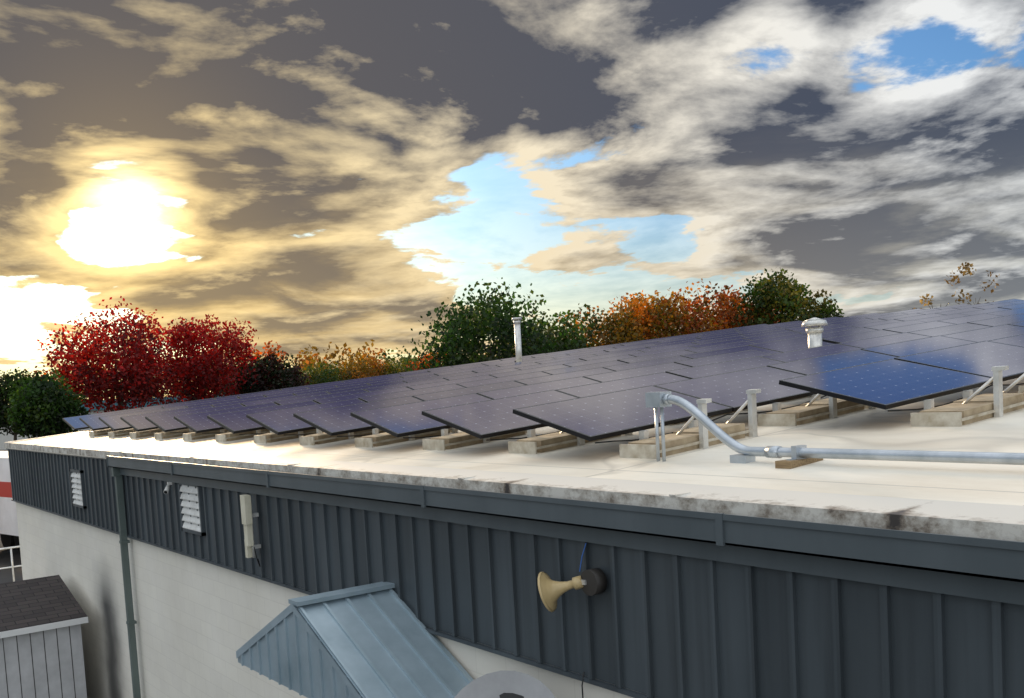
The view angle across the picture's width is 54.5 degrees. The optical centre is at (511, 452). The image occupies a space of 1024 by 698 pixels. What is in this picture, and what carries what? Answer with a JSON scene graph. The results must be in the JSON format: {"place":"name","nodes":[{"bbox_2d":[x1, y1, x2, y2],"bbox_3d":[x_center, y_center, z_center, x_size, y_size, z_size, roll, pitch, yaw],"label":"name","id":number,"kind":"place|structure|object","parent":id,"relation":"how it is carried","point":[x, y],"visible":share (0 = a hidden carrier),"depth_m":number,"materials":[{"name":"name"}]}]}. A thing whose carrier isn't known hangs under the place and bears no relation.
{"place":"outdoors","nodes":[
{"label":"outdoors","id":0,"kind":"place"},
{"bbox_2d":[0,450,22,583],"bbox_3d":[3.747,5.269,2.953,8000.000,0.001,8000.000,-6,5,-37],"label":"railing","id":1,"kind":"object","parent":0,"point":[5,574],"depth_m":36.52,"materials":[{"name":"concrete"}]},
{"bbox_2d":[0,451,19,551],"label":"building","id":2,"kind":"structure","parent":1,"relation":"on","point":[9,534],"depth_m":35.27,"materials":[{"name":"white paint"}]},
{"bbox_2d":[0,546,21,581],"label":"railing","id":3,"kind":"object","parent":1,"relation":"on","point":[12,566],"visible":0.14,"depth_m":25.52,"materials":[{"name":"metal"}]},
{"bbox_2d":[0,367,34,440],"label":"green tree","id":4,"kind":"object","parent":1,"relation":"on","point":[7,387],"visible":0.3,"depth_m":114.64,"materials":[{"name":"green plant"}]},
{"bbox_2d":[0,575,87,697],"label":"shed","id":5,"kind":"structure","parent":1,"relation":"on","point":[42,619],"depth_m":16.69,"materials":[{"name":"grey wood"}]},
{"bbox_2d":[4,368,88,438],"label":"green tree","id":6,"kind":"object","parent":1,"relation":"on","point":[43,405],"visible":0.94,"depth_m":88.33,"materials":[{"name":"green plant"}]},
{"bbox_2d":[22,368,81,400],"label":"tree","id":7,"kind":"object","parent":1,"relation":"on","point":[35,371],"depth_m":274.23,"materials":[{"name":"green plant"}]},
{"bbox_2d":[49,363,111,400],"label":"tree","id":8,"kind":"object","parent":1,"relation":"on","point":[78,381],"visible":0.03,"depth_m":288.67,"materials":[{"name":"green plant"}]},
{"bbox_2d":[34,296,185,412],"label":"red maple tree","id":9,"kind":"object","parent":1,"relation":"on","point":[122,384],"visible":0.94,"depth_m":95.09,"materials":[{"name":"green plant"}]},
{"bbox_2d":[127,314,259,403],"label":"red maple tree","id":10,"kind":"object","parent":1,"relation":"on","point":[202,377],"visible":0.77,"depth_m":104.99,"materials":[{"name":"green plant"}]},
{"bbox_2d":[247,340,288,368],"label":"tree","id":11,"kind":"object","parent":1,"relation":"on","point":[267,346],"visible":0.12,"depth_m":287.39,"materials":[{"name":"orange plant"}]},
{"bbox_2d":[224,350,312,394],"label":"dark tree","id":12,"kind":"object","parent":1,"relation":"on","point":[273,373],"visible":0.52,"depth_m":112.41,"materials":[{"name":"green plant"}]},
{"bbox_2d":[294,344,326,382],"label":"tree","id":13,"kind":"object","parent":1,"relation":"on","point":[299,356],"visible":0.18,"depth_m":305.72,"materials":[{"name":"orange plant"}]},
{"bbox_2d":[299,358,358,384],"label":"yellow tree","id":14,"kind":"object","parent":1,"relation":"on","point":[322,375],"visible":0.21,"depth_m":159.47,"materials":[{"name":"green plant"}]},
{"bbox_2d":[16,502,655,697],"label":"wall","id":15,"kind":"structure","parent":1,"relation":"on","point":[199,624],"depth_m":14.19,"materials":[{"name":"white paint"}]},
{"bbox_2d":[69,469,86,508],"bbox_3d":[-7.578,0.630,17.358,0.050,0.660,0.780,-6,5,-37],"label":"wall vent","id":16,"kind":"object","parent":15,"relation":"attached to","point":[79,500],"depth_m":17.28,"materials":[{"name":"metal"}]},
{"bbox_2d":[111,467,140,697],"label":"downspout","id":17,"kind":"object","parent":15,"relation":"attached to","point":[124,541],"visible":0.88,"depth_m":15.16,"materials":[{"name":"grey metal"}]},
{"bbox_2d":[164,482,171,493],"bbox_3d":[-4.552,0.471,13.136,0.077,0.146,0.202,-3,4,4],"label":"security camera","id":18,"kind":"object","parent":15,"relation":"attached to","point":[167,488],"depth_m":13.12,"materials":[{"name":"white plastic"}]},
{"bbox_2d":[178,483,205,535],"bbox_3d":[-4.085,0.705,12.678,0.050,0.660,0.780,-6,5,-37],"label":"wall vent","id":19,"kind":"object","parent":15,"relation":"attached to","point":[193,512],"depth_m":12.63,"materials":[{"name":"metal"}]},
{"bbox_2d":[240,494,260,557],"bbox_3d":[-2.870,0.811,10.919,0.160,0.700,0.175,-6,5,-37],"label":"wall light","id":20,"kind":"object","parent":15,"relation":"attached to","point":[247,515],"depth_m":10.85,"materials":[{"name":"white plastic"}]},
{"bbox_2d":[284,433,316,434],"bbox_3d":[-1.630,-0.459,13.378,3.102,0.260,0.012,-6,5,-37],"label":"solar string cable","id":21,"kind":"object","parent":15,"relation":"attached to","point":[300,434],"visible":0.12,"depth_m":12.59,"materials":[{"name":"black plastic"}]},
{"bbox_2d":[337,434,371,436],"bbox_3d":[-0.752,-0.427,12.204,3.101,0.258,0.012,-6,5,-37],"label":"solar string cable","id":22,"kind":"object","parent":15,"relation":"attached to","point":[354,435],"visible":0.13,"depth_m":11.41,"materials":[{"name":"black plastic"}]},
{"bbox_2d":[236,582,473,697],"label":"door awning","id":23,"kind":"object","parent":15,"relation":"attached to","point":[375,640],"visible":0.94,"depth_m":8.05,"materials":[{"name":"metal"}]},
{"bbox_2d":[403,435,440,437],"bbox_3d":[0.126,-0.391,11.029,3.102,0.262,0.012,-6,5,-37],"label":"solar string cable","id":24,"kind":"object","parent":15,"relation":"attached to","point":[422,437],"visible":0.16,"depth_m":10.26,"materials":[{"name":"black plastic"}]},
{"bbox_2d":[454,671,554,697],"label":"satellite dish","id":25,"kind":"object","parent":15,"relation":"attached to","point":[507,684],"visible":1,"depth_m":6.77,"materials":[{"name":"grey metal"}]},
{"bbox_2d":[6,448,1023,697],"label":"metal siding","id":26,"kind":"object","parent":15,"relation":"attached to","point":[650,624],"visible":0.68,"depth_m":6.41,"materials":[{"name":"grey metal"}]},
{"bbox_2d":[486,431,557,440],"bbox_3d":[1.005,-0.354,9.855,3.101,0.257,0.012,-6,5,-37],"label":"solar string cable","id":27,"kind":"object","parent":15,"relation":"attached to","point":[513,438],"visible":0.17,"depth_m":9.09,"materials":[{"name":"black plastic"}]},
{"bbox_2d":[62,299,1023,440],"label":"solar panels","id":28,"kind":"object","parent":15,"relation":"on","point":[885,361],"visible":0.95,"depth_m":12.14,"materials":[{"name":"blue glass"}]},
{"bbox_2d":[538,568,606,611],"bbox_3d":[0.351,0.905,6.469,0.325,0.292,0.447,-6,5,-37],"label":"horn loudspeaker","id":29,"kind":"object","parent":15,"relation":"attached to","point":[591,582],"depth_m":6.45,"materials":[{"name":"beige plastic"}]},
{"bbox_2d":[581,672,584,697],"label":"dish cable","id":30,"kind":"object","parent":15,"relation":"attached to","point":[582,685],"depth_m":6.65,"materials":[{"name":"black plastic"}]},
{"bbox_2d":[512,317,827,361],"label":"vent pipes","id":31,"kind":"object","parent":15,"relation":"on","point":[814,335],"visible":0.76,"depth_m":15.24,"materials":[{"name":"metal"}]},
{"bbox_2d":[595,396,824,443],"bbox_3d":[1.883,-0.324,8.680,3.102,0.267,0.012,-6,5,-37],"label":"solar string cable","id":32,"kind":"object","parent":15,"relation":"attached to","point":[698,425],"visible":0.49,"depth_m":8.57,"materials":[{"name":"black plastic"}]},
{"bbox_2d":[645,391,822,468],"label":"conduit supports","id":33,"kind":"object","parent":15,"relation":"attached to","point":[655,400],"visible":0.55,"depth_m":6.83,"materials":[{"name":"metal"}]},
{"bbox_2d":[667,395,1023,464],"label":"conduit pipe","id":34,"kind":"object","parent":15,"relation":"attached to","point":[711,426],"visible":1,"depth_m":6.05,"materials":[{"name":"metal"}]},
{"bbox_2d":[888,383,1023,411],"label":"solar string cable","id":35,"kind":"object","parent":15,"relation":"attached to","point":[949,402],"visible":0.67,"depth_m":8.04,"materials":[{"name":"black plastic"}]},
{"bbox_2d":[301,339,388,375],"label":"tree","id":36,"kind":"object","parent":1,"relation":"on","point":[331,356],"visible":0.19,"depth_m":238.68,"materials":[{"name":"orange plant"}]},
{"bbox_2d":[327,351,397,380],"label":"yellow tree","id":37,"kind":"object","parent":1,"relation":"on","point":[364,369],"visible":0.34,"depth_m":166.08,"materials":[{"name":"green plant"}]},
{"bbox_2d":[372,357,418,375],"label":"yellow tree","id":38,"kind":"object","parent":1,"relation":"on","point":[398,369],"visible":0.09,"depth_m":166.20,"materials":[{"name":"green plant"}]},
{"bbox_2d":[376,348,418,372],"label":"tree","id":39,"kind":"object","parent":1,"relation":"on","point":[393,359],"visible":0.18,"depth_m":323.64,"materials":[{"name":"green plant"}]},
{"bbox_2d":[407,352,446,370],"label":"orange tree","id":40,"kind":"object","parent":1,"relation":"on","point":[418,364],"visible":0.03,"depth_m":158.07,"materials":[{"name":"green plant"}]},
{"bbox_2d":[399,277,585,371],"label":"green tree","id":41,"kind":"object","parent":1,"relation":"on","point":[498,323],"visible":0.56,"depth_m":81.34,"materials":[{"name":"green plant"}]},
{"bbox_2d":[498,311,590,357],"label":"green tree","id":42,"kind":"object","parent":1,"relation":"on","point":[570,344],"visible":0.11,"depth_m":90.16,"materials":[{"name":"green plant"}]},
{"bbox_2d":[553,300,648,347],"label":"yellow tree","id":43,"kind":"object","parent":1,"relation":"on","point":[623,333],"visible":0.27,"depth_m":95.14,"materials":[{"name":"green plant"}]},
{"bbox_2d":[587,287,709,346],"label":"yellow tree","id":44,"kind":"object","parent":1,"relation":"on","point":[647,320],"visible":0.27,"depth_m":96.47,"materials":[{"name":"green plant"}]},
{"bbox_2d":[649,279,785,338],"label":"orange tree","id":45,"kind":"object","parent":1,"relation":"on","point":[724,301],"visible":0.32,"depth_m":94.89,"materials":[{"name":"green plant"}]},
{"bbox_2d":[707,308,783,330],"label":"orange tree","id":46,"kind":"object","parent":1,"relation":"on","point":[726,318],"visible":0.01,"depth_m":98.77,"materials":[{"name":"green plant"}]},
{"bbox_2d":[730,267,848,327],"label":"green tree","id":47,"kind":"object","parent":1,"relation":"on","point":[764,292],"visible":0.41,"depth_m":92.51,"materials":[{"name":"green plant"}]},
{"bbox_2d":[912,262,999,308],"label":"bare tree","id":48,"kind":"object","parent":1,"relation":"on","point":[969,272],"visible":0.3,"depth_m":98.75,"materials":[{"name":"orange plant"}]},
{"bbox_2d":[6,431,83,442],"bbox_3d":[-1.527,-2.217,29.435,24.600,1.838,0.325,-6,5,-37],"label":"roof edge","id":49,"kind":"object","parent":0,"point":[46,436],"visible":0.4,"depth_m":22.69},
{"bbox_2d":[0,395,223,449],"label":"building","id":50,"kind":"structure","parent":0,"point":[6,438],"depth_m":134.81,"materials":[{"name":"grey"}]},
{"bbox_2d":[0,0,1023,404],"label":"sky","id":51,"kind":"structure","parent":0,"point":[317,173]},
{"bbox_2d":[4,440,1023,541],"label":"roof edge flashing","id":52,"kind":"object","parent":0,"point":[986,520],"visible":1,"depth_m":5.96,"materials":[{"name":"white metal"}]},
{"bbox_2d":[8,378,1023,505],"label":"flat roof","id":53,"kind":"structure","parent":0,"point":[876,429],"depth_m":7.31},
{"bbox_2d":[89,365,1023,458],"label":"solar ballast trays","id":54,"kind":"object","parent":53,"relation":"on","point":[970,407],"visible":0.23,"depth_m":8.61,"materials":[{"name":"beige concrete"}]},
{"bbox_2d":[106,455,1023,604],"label":"gutter","id":55,"kind":"object","parent":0,"point":[981,568],"visible":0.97,"depth_m":5.63,"materials":[{"name":"grey metal"}]},
{"bbox_2d":[579,543,586,571],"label":"cable","id":56,"kind":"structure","parent":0,"point":[582,557],"depth_m":6.52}
]}

